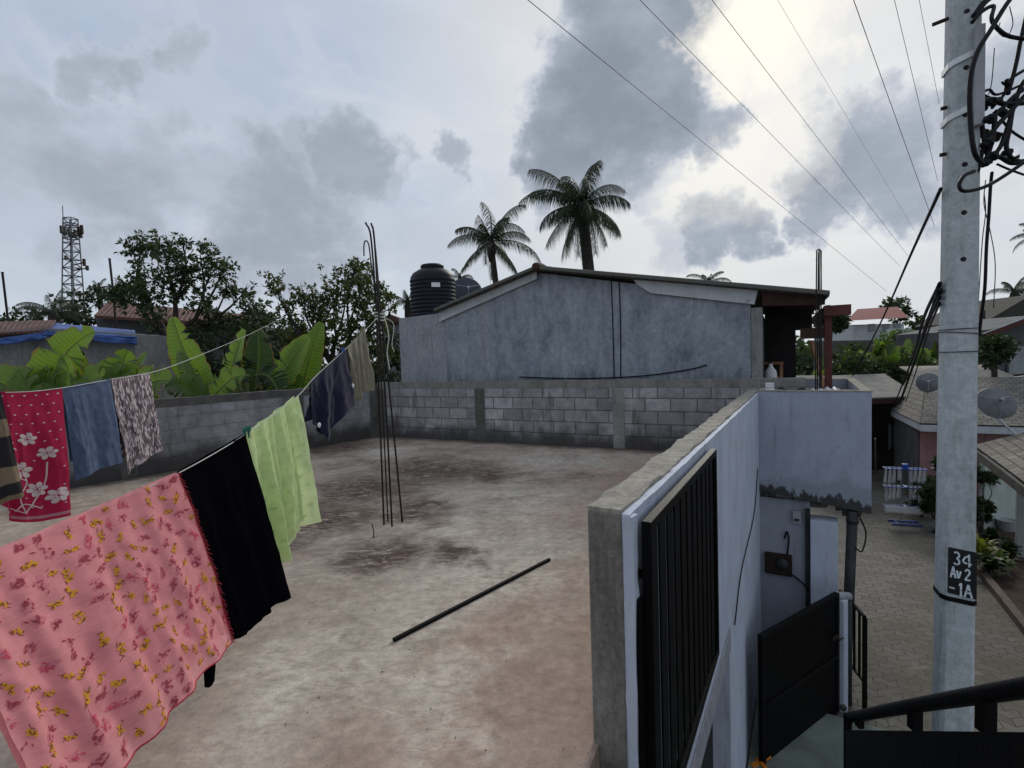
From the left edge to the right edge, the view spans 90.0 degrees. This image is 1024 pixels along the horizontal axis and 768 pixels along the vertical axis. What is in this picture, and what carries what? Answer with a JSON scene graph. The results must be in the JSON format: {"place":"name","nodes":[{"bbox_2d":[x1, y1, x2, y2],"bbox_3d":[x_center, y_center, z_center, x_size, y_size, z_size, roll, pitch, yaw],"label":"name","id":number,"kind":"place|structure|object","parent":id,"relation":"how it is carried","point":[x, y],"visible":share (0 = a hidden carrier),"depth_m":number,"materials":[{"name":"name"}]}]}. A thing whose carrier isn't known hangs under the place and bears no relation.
{"place":"outdoors","nodes":[
{"label":"outdoors","id":0,"kind":"place"},
{"bbox_2d":[0,320,201,398],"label":"shed","id":1,"kind":"structure","parent":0,"point":[21,342],"depth_m":13.03,"materials":[{"name":"grey paint"}]},
{"bbox_2d":[6,319,279,392],"bbox_3d":[-4.780,-0.744,8.091,0.838,1.273,9.024,-2,3,-6],"label":"clothes line","id":2,"kind":"object","parent":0,"point":[128,376],"visible":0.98,"depth_m":5.35,"materials":[{"name":"fabric"}]},
{"bbox_2d":[0,392,23,504],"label":"striped cloth","id":3,"kind":"object","parent":2,"relation":"hanging from","point":[11,488],"visible":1,"depth_m":3.93,"materials":[{"name":"fabric"}]},
{"bbox_2d":[1,389,70,521],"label":"batik cloth","id":4,"kind":"object","parent":2,"relation":"hanging from","point":[36,422],"visible":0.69,"depth_m":4.44,"materials":[{"name":"fabric"}]},
{"bbox_2d":[61,379,122,480],"bbox_3d":[-4.018,0.419,4.936,0.140,0.922,0.506,-2,3,7],"label":"blue cloth","id":5,"kind":"object","parent":2,"relation":"hanging from","point":[92,430],"visible":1,"depth_m":4.90,"materials":[{"name":"fabric"}]},
{"bbox_2d":[110,372,162,473],"bbox_3d":[-4.018,0.394,5.526,0.166,1.034,0.718,-2,3,-5],"label":"flecked cloth","id":6,"kind":"object","parent":2,"relation":"hanging from","point":[138,424],"visible":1,"depth_m":5.45,"materials":[{"name":"fabric"}]},
{"bbox_2d":[94,301,293,392],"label":"long house","id":7,"kind":"structure","parent":0,"point":[104,315],"depth_m":22.02,"materials":[{"name":"paint"}]},
{"bbox_2d":[0,436,664,767],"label":"roof slab","id":8,"kind":"structure","parent":0,"point":[486,515],"depth_m":3.12,"materials":[{"name":"concrete"}]},
{"bbox_2d":[65,383,378,487],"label":"block wall","id":9,"kind":"structure","parent":8,"relation":"on","point":[192,429],"depth_m":8.57,"materials":[{"name":"concrete"}]},
{"bbox_2d":[363,222,402,526],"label":"rebar column","id":10,"kind":"structure","parent":8,"relation":"on","point":[378,313],"depth_m":5.05,"materials":[{"name":"metal"}]},
{"bbox_2d":[150,317,377,486],"bbox_3d":[-1.556,-0.040,3.093,0.102,1.053,4.014,-2,3,9],"label":"clothes line","id":11,"kind":"object","parent":10,"relation":"attached to","point":[265,420],"visible":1,"depth_m":3.13,"materials":[{"name":"fabric"}]},
{"bbox_2d":[0,472,235,767],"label":"bed sheet","id":12,"kind":"object","parent":11,"relation":"hanging from","point":[116,641],"visible":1,"depth_m":1.87,"materials":[{"name":"pink fabric"}]},
{"bbox_2d":[177,435,290,687],"bbox_3d":[-1.470,0.907,2.727,0.271,1.211,0.469,-1,3,17],"label":"black cloth","id":13,"kind":"object","parent":11,"relation":"hanging from","point":[226,496],"visible":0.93,"depth_m":2.73,"materials":[{"name":"fabric"}]},
{"bbox_2d":[246,396,321,561],"bbox_3d":[-1.450,0.594,3.247,0.196,1.000,0.605,-1,3,10],"label":"towel","id":14,"kind":"object","parent":11,"relation":"hanging from","point":[278,444],"visible":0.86,"depth_m":3.28,"materials":[{"name":"fabric"}]},
{"bbox_2d":[304,349,354,440],"bbox_3d":[-1.416,0.074,4.038,0.121,0.714,0.600,-1,3,11],"label":"shirt","id":15,"kind":"object","parent":11,"relation":"hanging from","point":[331,399],"visible":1,"depth_m":4.00,"materials":[{"name":"blue fabric"}]},
{"bbox_2d":[345,326,374,399],"bbox_3d":[-1.374,-0.196,4.541,0.143,0.667,0.396,-1,3,14],"label":"towel","id":16,"kind":"object","parent":11,"relation":"hanging from","point":[361,371],"visible":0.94,"depth_m":4.58,"materials":[{"name":"beige fabric"}]},
{"bbox_2d":[392,558,550,641],"bbox_3d":[-0.193,1.432,3.503,0.022,0.018,1.472,1,4,42],"label":"metal bar","id":17,"kind":"object","parent":8,"relation":"on","point":[448,611],"visible":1,"depth_m":3.37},
{"bbox_2d":[377,377,805,450],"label":"block wall","id":18,"kind":"structure","parent":8,"relation":"on","point":[651,414],"depth_m":9.11,"materials":[{"name":"concrete"}]},
{"bbox_2d":[839,676,1023,767],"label":"stair railing","id":19,"kind":"object","parent":8,"relation":"on","point":[988,745],"visible":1,"depth_m":1.62,"materials":[{"name":"metal"}]},
{"bbox_2d":[384,314,401,381],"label":"roof","id":20,"kind":"structure","parent":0,"point":[394,319],"depth_m":26.02,"materials":[{"name":"grey paint"}]},
{"bbox_2d":[382,290,411,317],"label":"palm tree","id":21,"kind":"object","parent":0,"point":[406,302],"visible":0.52,"depth_m":19.88,"materials":[{"name":"green plant"}]},
{"bbox_2d":[0,0,1023,364],"label":"sky","id":22,"kind":"structure","parent":0,"point":[269,132],"materials":[{"name":"grey"}]},
{"bbox_2d":[528,0,885,290],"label":"power line","id":23,"kind":"object","parent":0,"point":[677,121],"visible":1,"depth_m":11.27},
{"bbox_2d":[640,0,892,258],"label":"power line","id":24,"kind":"object","parent":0,"point":[752,115],"visible":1,"depth_m":11.41,"materials":[{"name":"metal"}]},
{"bbox_2d":[747,698,885,767],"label":"entry floor","id":25,"kind":"structure","parent":0,"point":[818,744],"depth_m":5.78,"materials":[{"name":"concrete"}]},
{"bbox_2d":[747,469,1023,766],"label":"courtyard paving","id":26,"kind":"structure","parent":0,"point":[894,584],"depth_m":8.54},
{"bbox_2d":[399,262,850,493],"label":"house","id":27,"kind":"structure","parent":26,"relation":"on","point":[536,319],"depth_m":9.82,"materials":[{"name":"paint"}]},
{"bbox_2d":[410,263,455,316],"bbox_3d":[-2.085,-2.403,13.561,1.200,1.527,1.206,-2,3,0],"label":"water tank","id":28,"kind":"object","parent":27,"relation":"on","point":[432,285],"visible":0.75,"depth_m":13.05,"materials":[{"name":"black plastic"}]},
{"bbox_2d":[455,277,480,298],"bbox_3d":[-1.304,-2.613,14.880,0.788,1.004,0.542,-1,3,17],"label":"satellite dish","id":29,"kind":"object","parent":27,"relation":"attached to","point":[464,286],"visible":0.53,"depth_m":14.89,"materials":[{"name":"grey metal"}]},
{"bbox_2d":[519,364,706,378],"bbox_3d":[1.776,-0.216,9.746,3.652,0.230,0.024,0,3,27],"label":"wall cable","id":30,"kind":"object","parent":27,"relation":"attached to","point":[614,377],"depth_m":9.64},
{"bbox_2d":[610,278,620,376],"bbox_3d":[1.958,-1.042,9.602,0.178,1.880,0.020,0,3,27],"label":"wall cable","id":31,"kind":"object","parent":27,"relation":"attached to","point":[612,327],"depth_m":9.60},
{"bbox_2d":[815,249,821,389],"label":"rebar column","id":32,"kind":"structure","parent":27,"relation":"on","point":[818,308],"depth_m":7.95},
{"bbox_2d":[587,389,762,767],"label":"house wall","id":33,"kind":"structure","parent":26,"relation":"on","point":[674,657],"depth_m":2.65,"materials":[{"name":"paint"}]},
{"bbox_2d":[734,469,757,624],"bbox_3d":[2.672,1.674,5.787,0.014,0.908,2.606,0,4,30],"label":"wall cable","id":34,"kind":"object","parent":33,"relation":"attached to","point":[745,552],"depth_m":5.43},
{"bbox_2d":[760,494,837,631],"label":"porch wall","id":35,"kind":"structure","parent":26,"relation":"on","point":[813,547],"depth_m":7.14,"materials":[{"name":"white paint"}]},
{"bbox_2d":[765,531,810,592],"bbox_3d":[3.845,2.460,7.145,0.570,0.818,0.110,0,4,30],"label":"electric meter","id":36,"kind":"object","parent":35,"relation":"attached to","point":[778,563],"visible":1,"depth_m":7.17,"materials":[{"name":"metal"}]},
{"bbox_2d":[758,379,872,515],"bbox_3d":[4.750,0.832,8.105,1.314,1.689,2.910,0,4,30],"label":"concrete box","id":37,"kind":"object","parent":35,"relation":"on","point":[815,448],"visible":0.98,"depth_m":6.83,"materials":[{"name":"blue paint"}]},
{"bbox_2d":[844,510,866,645],"bbox_3d":[4.500,2.835,6.761,0.289,2.354,0.144,-1,3,26],"label":"drain pipe","id":38,"kind":"object","parent":35,"relation":"attached to","point":[852,523],"visible":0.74,"depth_m":6.69,"materials":[{"name":"plastic"}]},
{"bbox_2d":[830,591,852,712],"bbox_3d":[4.175,3.363,6.481,0.286,1.549,0.151,-3,3,-25],"label":"gate post","id":39,"kind":"object","parent":26,"relation":"on","point":[846,652],"visible":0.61,"depth_m":6.42,"materials":[{"name":"metal"}]},
{"bbox_2d":[757,591,843,764],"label":"metal gate","id":40,"kind":"structure","parent":39,"relation":"attached to","point":[798,673],"depth_m":5.90,"materials":[{"name":"metal"}]},
{"bbox_2d":[839,589,867,708],"bbox_3d":[4.480,3.468,6.752,0.046,1.245,0.697,-2,3,9],"label":"step railing","id":41,"kind":"object","parent":26,"relation":"on","point":[863,678],"visible":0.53,"depth_m":6.47,"materials":[{"name":"metal"}]},
{"bbox_2d":[832,374,905,469],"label":"row house","id":42,"kind":"structure","parent":26,"relation":"on","point":[885,388],"depth_m":18.76,"materials":[{"name":"concrete"}]},
{"bbox_2d":[882,463,928,526],"bbox_3d":[10.023,2.800,13.059,0.912,1.541,0.322,-1,3,20],"label":"drying rack","id":43,"kind":"object","parent":26,"relation":"on","point":[906,467],"visible":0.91,"depth_m":13.04,"materials":[{"name":"blue metal"}]},
{"bbox_2d":[884,505,929,514],"bbox_3d":[9.995,3.189,12.964,0.942,0.210,0.071,-1,3,20],"label":"long towel","id":44,"kind":"object","parent":43,"relation":"hanging from","point":[902,509],"visible":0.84,"depth_m":12.98,"materials":[{"name":"white fabric"}]},
{"bbox_2d":[900,474,935,516],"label":"shrub","id":45,"kind":"object","parent":26,"relation":"on","point":[929,478],"visible":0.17,"depth_m":13.64,"materials":[{"name":"green plant"}]},
{"bbox_2d":[914,455,936,533],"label":"shrub","id":46,"kind":"object","parent":26,"relation":"on","point":[926,492],"visible":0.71,"depth_m":12.20,"materials":[{"name":"green plant"}]},
{"bbox_2d":[890,375,1023,495],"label":"cottage","id":47,"kind":"structure","parent":26,"relation":"on","point":[915,415],"depth_m":15.09,"materials":[{"name":"tile"}]},
{"bbox_2d":[915,373,937,394],"bbox_3d":[12.542,0.004,15.438,0.494,0.673,0.408,-2,3,0],"label":"satellite dish","id":48,"kind":"object","parent":47,"relation":"attached to","point":[926,382],"visible":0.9,"depth_m":15.43,"materials":[{"name":"grey metal"}]},
{"bbox_2d":[932,0,985,731],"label":"utility pole","id":49,"kind":"object","parent":26,"relation":"on","point":[955,591],"visible":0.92,"depth_m":3.37,"materials":[{"name":"concrete"}]},
{"bbox_2d":[852,187,942,375],"bbox_3d":[5.507,-0.746,7.663,0.210,1.771,9.906,0,4,31],"label":"cable","id":50,"kind":"object","parent":49,"relation":"attached to","point":[940,189],"visible":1,"depth_m":5.25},
{"bbox_2d":[894,281,941,403],"bbox_3d":[6.312,-0.083,8.191,0.093,1.951,11.682,0,4,36],"label":"cable","id":51,"kind":"object","parent":49,"relation":"attached to","point":[939,283],"visible":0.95,"depth_m":5.37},
{"bbox_2d":[899,287,942,404],"bbox_3d":[6.363,-0.061,8.197,0.076,1.919,11.757,0,4,36],"label":"cable","id":52,"kind":"object","parent":49,"relation":"attached to","point":[938,292],"visible":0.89,"depth_m":5.47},
{"bbox_2d":[905,301,940,402],"bbox_3d":[6.444,-0.039,8.197,0.060,1.783,11.859,0,4,37],"label":"cable","id":53,"kind":"object","parent":49,"relation":"attached to","point":[935,313],"visible":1,"depth_m":5.33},
{"bbox_2d":[978,171,993,335],"bbox_3d":[3.213,-0.877,3.458,0.104,1.102,0.052,-2,3,-6],"label":"cable","id":54,"kind":"object","parent":49,"relation":"attached to","point":[986,253],"visible":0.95,"depth_m":3.44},
{"bbox_2d":[967,0,1011,165],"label":"cable","id":55,"kind":"object","parent":49,"relation":"attached to","point":[978,159],"visible":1,"depth_m":3.19,"materials":[{"name":"rubber"}]},
{"bbox_2d":[957,161,1023,192],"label":"cable","id":56,"kind":"object","parent":49,"relation":"attached to","point":[993,182],"visible":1,"depth_m":3.17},
{"bbox_2d":[970,4,1023,40],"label":"cable","id":57,"kind":"object","parent":49,"relation":"attached to","point":[999,29],"visible":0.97,"depth_m":3.25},
{"bbox_2d":[978,78,1019,166],"bbox_3d":[3.154,-1.684,3.321,0.216,0.572,0.327,0,4,37],"label":"cable clamp cluster","id":58,"kind":"object","parent":49,"relation":"attached to","point":[987,143],"visible":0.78,"depth_m":3.31,"materials":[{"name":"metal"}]},
{"bbox_2d":[980,94,1023,152],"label":"cable","id":59,"kind":"object","parent":58,"relation":"attached to","point":[1004,117],"visible":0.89,"depth_m":3.34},
{"bbox_2d":[995,79,1023,151],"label":"cable","id":60,"kind":"object","parent":58,"relation":"attached to","point":[1006,130],"visible":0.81,"depth_m":3.34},
{"bbox_2d":[1003,111,1021,160],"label":"cable","id":61,"kind":"object","parent":58,"relation":"attached to","point":[1008,153],"visible":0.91,"depth_m":3.34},
{"bbox_2d":[1006,17,1023,95],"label":"cable","id":62,"kind":"object","parent":58,"relation":"attached to","point":[1017,58],"visible":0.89,"depth_m":3.34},
{"bbox_2d":[899,365,1023,376],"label":"sheet roof house","id":63,"kind":"structure","parent":26,"relation":"on","point":[982,372],"depth_m":18.96,"materials":[{"name":"paint"}]},
{"bbox_2d":[976,466,1000,532],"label":"shrub","id":64,"kind":"object","parent":26,"relation":"on","point":[985,510],"visible":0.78,"depth_m":12.19,"materials":[{"name":"green plant"}]},
{"bbox_2d":[976,521,1023,615],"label":"planting bed","id":65,"kind":"object","parent":26,"relation":"on","point":[1012,587],"visible":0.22,"depth_m":9.73,"materials":[{"name":"soil"}]},
{"bbox_2d":[976,525,1008,544],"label":"bed plant","id":66,"kind":"object","parent":65,"relation":"on","point":[991,533],"visible":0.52,"depth_m":11.29,"materials":[{"name":"green plant"}]},
{"bbox_2d":[977,552,1011,576],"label":"bed plant","id":67,"kind":"object","parent":65,"relation":"on","point":[988,563],"visible":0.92,"depth_m":9.93,"materials":[{"name":"green plant"}]},
{"bbox_2d":[976,533,1017,563],"bbox_3d":[9.762,3.399,10.583,1.044,0.614,0.771,1,4,42],"label":"croton","id":68,"kind":"object","parent":65,"relation":"on","point":[989,548],"visible":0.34,"depth_m":10.51,"materials":[{"name":"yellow plant"}]},
{"bbox_2d":[987,549,1019,570],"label":"bed plant","id":69,"kind":"object","parent":65,"relation":"on","point":[999,554],"visible":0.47,"depth_m":10.15,"materials":[{"name":"green plant"}]},
{"bbox_2d":[995,517,1014,531],"bbox_3d":[11.886,3.410,12.307,0.400,0.300,0.400,-2,3,0],"label":"flower pot","id":70,"kind":"object","parent":65,"relation":"on","point":[1006,524],"visible":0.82,"depth_m":12.23,"materials":[{"name":"grey concrete"}]},
{"bbox_2d":[995,537,1022,558],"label":"bed plant","id":71,"kind":"object","parent":65,"relation":"on","point":[1008,544],"visible":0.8,"depth_m":10.68,"materials":[{"name":"green plant"}]},
{"bbox_2d":[976,524,1023,634],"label":"kerb","id":72,"kind":"structure","parent":26,"relation":"on","point":[1013,612],"depth_m":8.97,"materials":[{"name":"concrete"}]},
{"bbox_2d":[977,432,1023,561],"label":"tiled house","id":73,"kind":"structure","parent":26,"relation":"on","point":[1002,459],"depth_m":10.48,"materials":[{"name":"tile"}]},
{"bbox_2d":[978,388,1017,434],"bbox_3d":[10.790,0.585,11.105,0.725,0.953,1.083,-2,3,0],"label":"satellite dish","id":74,"kind":"object","parent":73,"relation":"attached to","point":[998,404],"visible":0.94,"depth_m":11.37,"materials":[{"name":"grey metal"}]},
{"bbox_2d":[978,333,1023,376],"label":"tree","id":75,"kind":"object","parent":26,"relation":"on","point":[999,349],"visible":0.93,"depth_m":16.56,"materials":[{"name":"green plant"}]},
{"bbox_2d":[853,0,934,225],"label":"power line","id":76,"kind":"object","parent":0,"point":[888,97],"visible":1,"depth_m":10.94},
{"bbox_2d":[915,295,1023,326],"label":"brown roof house","id":77,"kind":"structure","parent":0,"point":[1009,307],"depth_m":34.61,"materials":[{"name":"tile"}]},
{"label":"ground","id":78,"kind":"structure","parent":0,"visible":0},
{"bbox_2d":[0,304,43,321],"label":"tree","id":79,"kind":"object","parent":78,"relation":"on","point":[15,315],"visible":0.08,"depth_m":24.09,"materials":[{"name":"green plant"}]},
{"bbox_2d":[0,325,94,391],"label":"banana plant","id":80,"kind":"object","parent":78,"relation":"on","point":[26,377],"visible":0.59,"depth_m":8.70,"materials":[{"name":"green plant"}]},
{"bbox_2d":[15,288,95,324],"bbox_3d":[-19.589,0.017,22.246,2.474,8.226,2.418,-2,3,0],"label":"coconut palm","id":81,"kind":"object","parent":78,"relation":"on","point":[51,312],"visible":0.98,"depth_m":21.87,"materials":[{"name":"green plant"}]},
{"bbox_2d":[37,352,104,389],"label":"banana plant","id":82,"kind":"object","parent":78,"relation":"on","point":[71,375],"visible":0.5,"depth_m":8.60,"materials":[{"name":"green plant"}]},
{"bbox_2d":[59,205,88,324],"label":"lattice tower","id":83,"kind":"structure","parent":78,"relation":"on","point":[65,230],"depth_m":84.21,"materials":[{"name":"metal"}]},
{"bbox_2d":[47,283,125,325],"bbox_3d":[-20.750,-0.499,25.181,4.343,9.023,2.737,-2,3,0],"label":"tree","id":84,"kind":"object","parent":78,"relation":"on","point":[89,297],"visible":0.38,"depth_m":24.89,"materials":[{"name":"green plant"}]},
{"bbox_2d":[87,349,171,398],"bbox_3d":[-6.586,1.869,9.188,1.326,4.997,0.713,-2,3,0],"label":"banana plant","id":85,"kind":"object","parent":78,"relation":"on","point":[115,367],"visible":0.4,"depth_m":8.98,"materials":[{"name":"green plant"}]},
{"bbox_2d":[94,229,272,342],"bbox_3d":[-9.598,-0.357,15.438,4.788,9.020,2.465,-2,3,0],"label":"tree","id":86,"kind":"object","parent":78,"relation":"on","point":[138,291],"visible":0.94,"depth_m":15.14,"materials":[{"name":"green plant"}]},
{"bbox_2d":[164,316,244,397],"bbox_3d":[-5.875,1.469,9.995,1.748,5.660,0.746,-2,3,0],"label":"banana plant","id":87,"kind":"object","parent":78,"relation":"on","point":[194,377],"visible":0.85,"depth_m":9.95,"materials":[{"name":"green plant"}]},
{"bbox_2d":[185,311,287,386],"bbox_3d":[-8.528,0.947,14.967,4.931,6.368,2.448,-2,3,0],"label":"bush","id":88,"kind":"object","parent":78,"relation":"on","point":[205,346],"visible":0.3,"depth_m":14.75,"materials":[{"name":"green plant"}]},
{"bbox_2d":[218,328,288,393],"bbox_3d":[-5.241,1.546,10.584,1.340,5.398,0.923,-4,3,-26],"label":"banana plant","id":89,"kind":"object","parent":78,"relation":"on","point":[258,353],"visible":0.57,"depth_m":10.58,"materials":[{"name":"green plant"}]},
{"bbox_2d":[220,300,331,356],"bbox_3d":[-8.611,0.390,19.253,4.559,7.034,2.638,-2,3,0],"label":"bush","id":90,"kind":"object","parent":78,"relation":"on","point":[278,329],"visible":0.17,"depth_m":19.11,"materials":[{"name":"green plant"}]},
{"bbox_2d":[253,334,310,390],"bbox_3d":[-4.908,1.571,11.131,1.311,5.268,0.504,-1,3,22],"label":"banana plant","id":91,"kind":"object","parent":78,"relation":"on","point":[293,353],"visible":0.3,"depth_m":10.97,"materials":[{"name":"green plant"}]},
{"bbox_2d":[285,321,324,389],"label":"banana plant","id":92,"kind":"object","parent":78,"relation":"on","point":[310,369],"visible":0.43,"depth_m":11.47,"materials":[{"name":"green plant"}]},
{"bbox_2d":[256,256,400,369],"bbox_3d":[-6.129,-0.251,17.656,4.832,8.312,2.701,-1,3,13],"label":"tree","id":93,"kind":"object","parent":78,"relation":"on","point":[362,281],"visible":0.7,"depth_m":17.24,"materials":[{"name":"green plant"}]},
{"bbox_2d":[325,318,401,435],"bbox_3d":[-5.331,0.458,19.966,4.419,6.581,2.868,-2,3,6],"label":"bush","id":94,"kind":"object","parent":78,"relation":"on","point":[397,361],"visible":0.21,"depth_m":19.61,"materials":[{"name":"green plant"}]},
{"bbox_2d":[447,202,540,282],"bbox_3d":[-1.127,-3.107,28.013,5.333,12.559,4.638,-1,3,21],"label":"coconut palm","id":95,"kind":"object","parent":78,"relation":"on","point":[485,238],"visible":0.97,"depth_m":27.80,"materials":[{"name":"green plant"}]},
{"bbox_2d":[308,335,812,380],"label":"woodland","id":96,"kind":"object","parent":78,"relation":"on","point":[804,359],"visible":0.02,"depth_m":71.07,"materials":[{"name":"green plant"}]},
{"bbox_2d":[518,160,630,269],"bbox_3d":[3.721,-4.151,26.441,4.689,14.478,5.367,1,4,40],"label":"coconut palm","id":97,"kind":"object","parent":78,"relation":"on","point":[580,213],"visible":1,"depth_m":25.66,"materials":[{"name":"green plant"}]},
{"bbox_2d":[812,313,853,336],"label":"tree","id":98,"kind":"object","parent":78,"relation":"on","point":[840,324],"visible":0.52,"depth_m":57.11,"materials":[{"name":"green plant"}]},
{"bbox_2d":[822,340,870,365],"bbox_3d":[17.181,0.192,26.167,2.789,4.893,2.031,-5,4,-43],"label":"tree","id":99,"kind":"object","parent":78,"relation":"on","point":[863,346],"visible":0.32,"depth_m":25.71,"materials":[{"name":"green plant"}]},
{"bbox_2d":[813,340,891,377],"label":"retaining wall","id":100,"kind":"structure","parent":78,"relation":"on","point":[844,342],"depth_m":56.03,"materials":[{"name":"concrete"}]},
{"bbox_2d":[814,307,911,340],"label":"hillside house","id":101,"kind":"structure","parent":78,"relation":"on","point":[861,332],"depth_m":62.07,"materials":[{"name":"white paint"}]},
{"bbox_2d":[856,337,890,372],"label":"banana plant","id":102,"kind":"object","parent":78,"relation":"on","point":[879,347],"visible":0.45,"depth_m":22.67,"materials":[{"name":"green plant"}]},
{"bbox_2d":[832,344,938,385],"bbox_3d":[17.328,0.515,21.897,9.355,4.681,2.869,-2,3,-7],"label":"hedge","id":103,"kind":"object","parent":78,"relation":"on","point":[867,365],"visible":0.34,"depth_m":21.10,"materials":[{"name":"green plant"}]},
{"bbox_2d":[872,345,915,374],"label":"banana plant","id":104,"kind":"object","parent":78,"relation":"on","point":[890,353],"visible":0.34,"depth_m":21.79,"materials":[{"name":"green plant"}]},
{"bbox_2d":[873,326,915,345],"bbox_3d":[25.421,-0.984,34.058,3.174,5.828,2.329,-3,3,-10],"label":"tree","id":105,"kind":"object","parent":78,"relation":"on","point":[893,334],"visible":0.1,"depth_m":33.66,"materials":[{"name":"green plant"}]},
{"bbox_2d":[878,295,922,325],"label":"tree","id":106,"kind":"object","parent":78,"relation":"on","point":[898,302],"visible":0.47,"depth_m":74.97,"materials":[{"name":"green plant"}]},
{"bbox_2d":[910,342,937,365],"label":"banana plant","id":107,"kind":"object","parent":78,"relation":"on","point":[926,354],"visible":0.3,"depth_m":21.85,"materials":[{"name":"green plant"}]},
{"bbox_2d":[896,316,1023,383],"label":"red fascia house","id":108,"kind":"structure","parent":78,"relation":"on","point":[1013,326],"depth_m":20.70,"materials":[{"name":"paint"}]},
{"bbox_2d":[1007,346,1023,373],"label":"wall","id":109,"kind":"structure","parent":108,"relation":"in","point":[1016,366],"depth_m":20.54,"materials":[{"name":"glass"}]},
{"bbox_2d":[986,277,1023,296],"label":"coconut palm","id":110,"kind":"object","parent":78,"relation":"on","point":[1015,291],"visible":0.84,"depth_m":39.90,"materials":[{"name":"green plant"}]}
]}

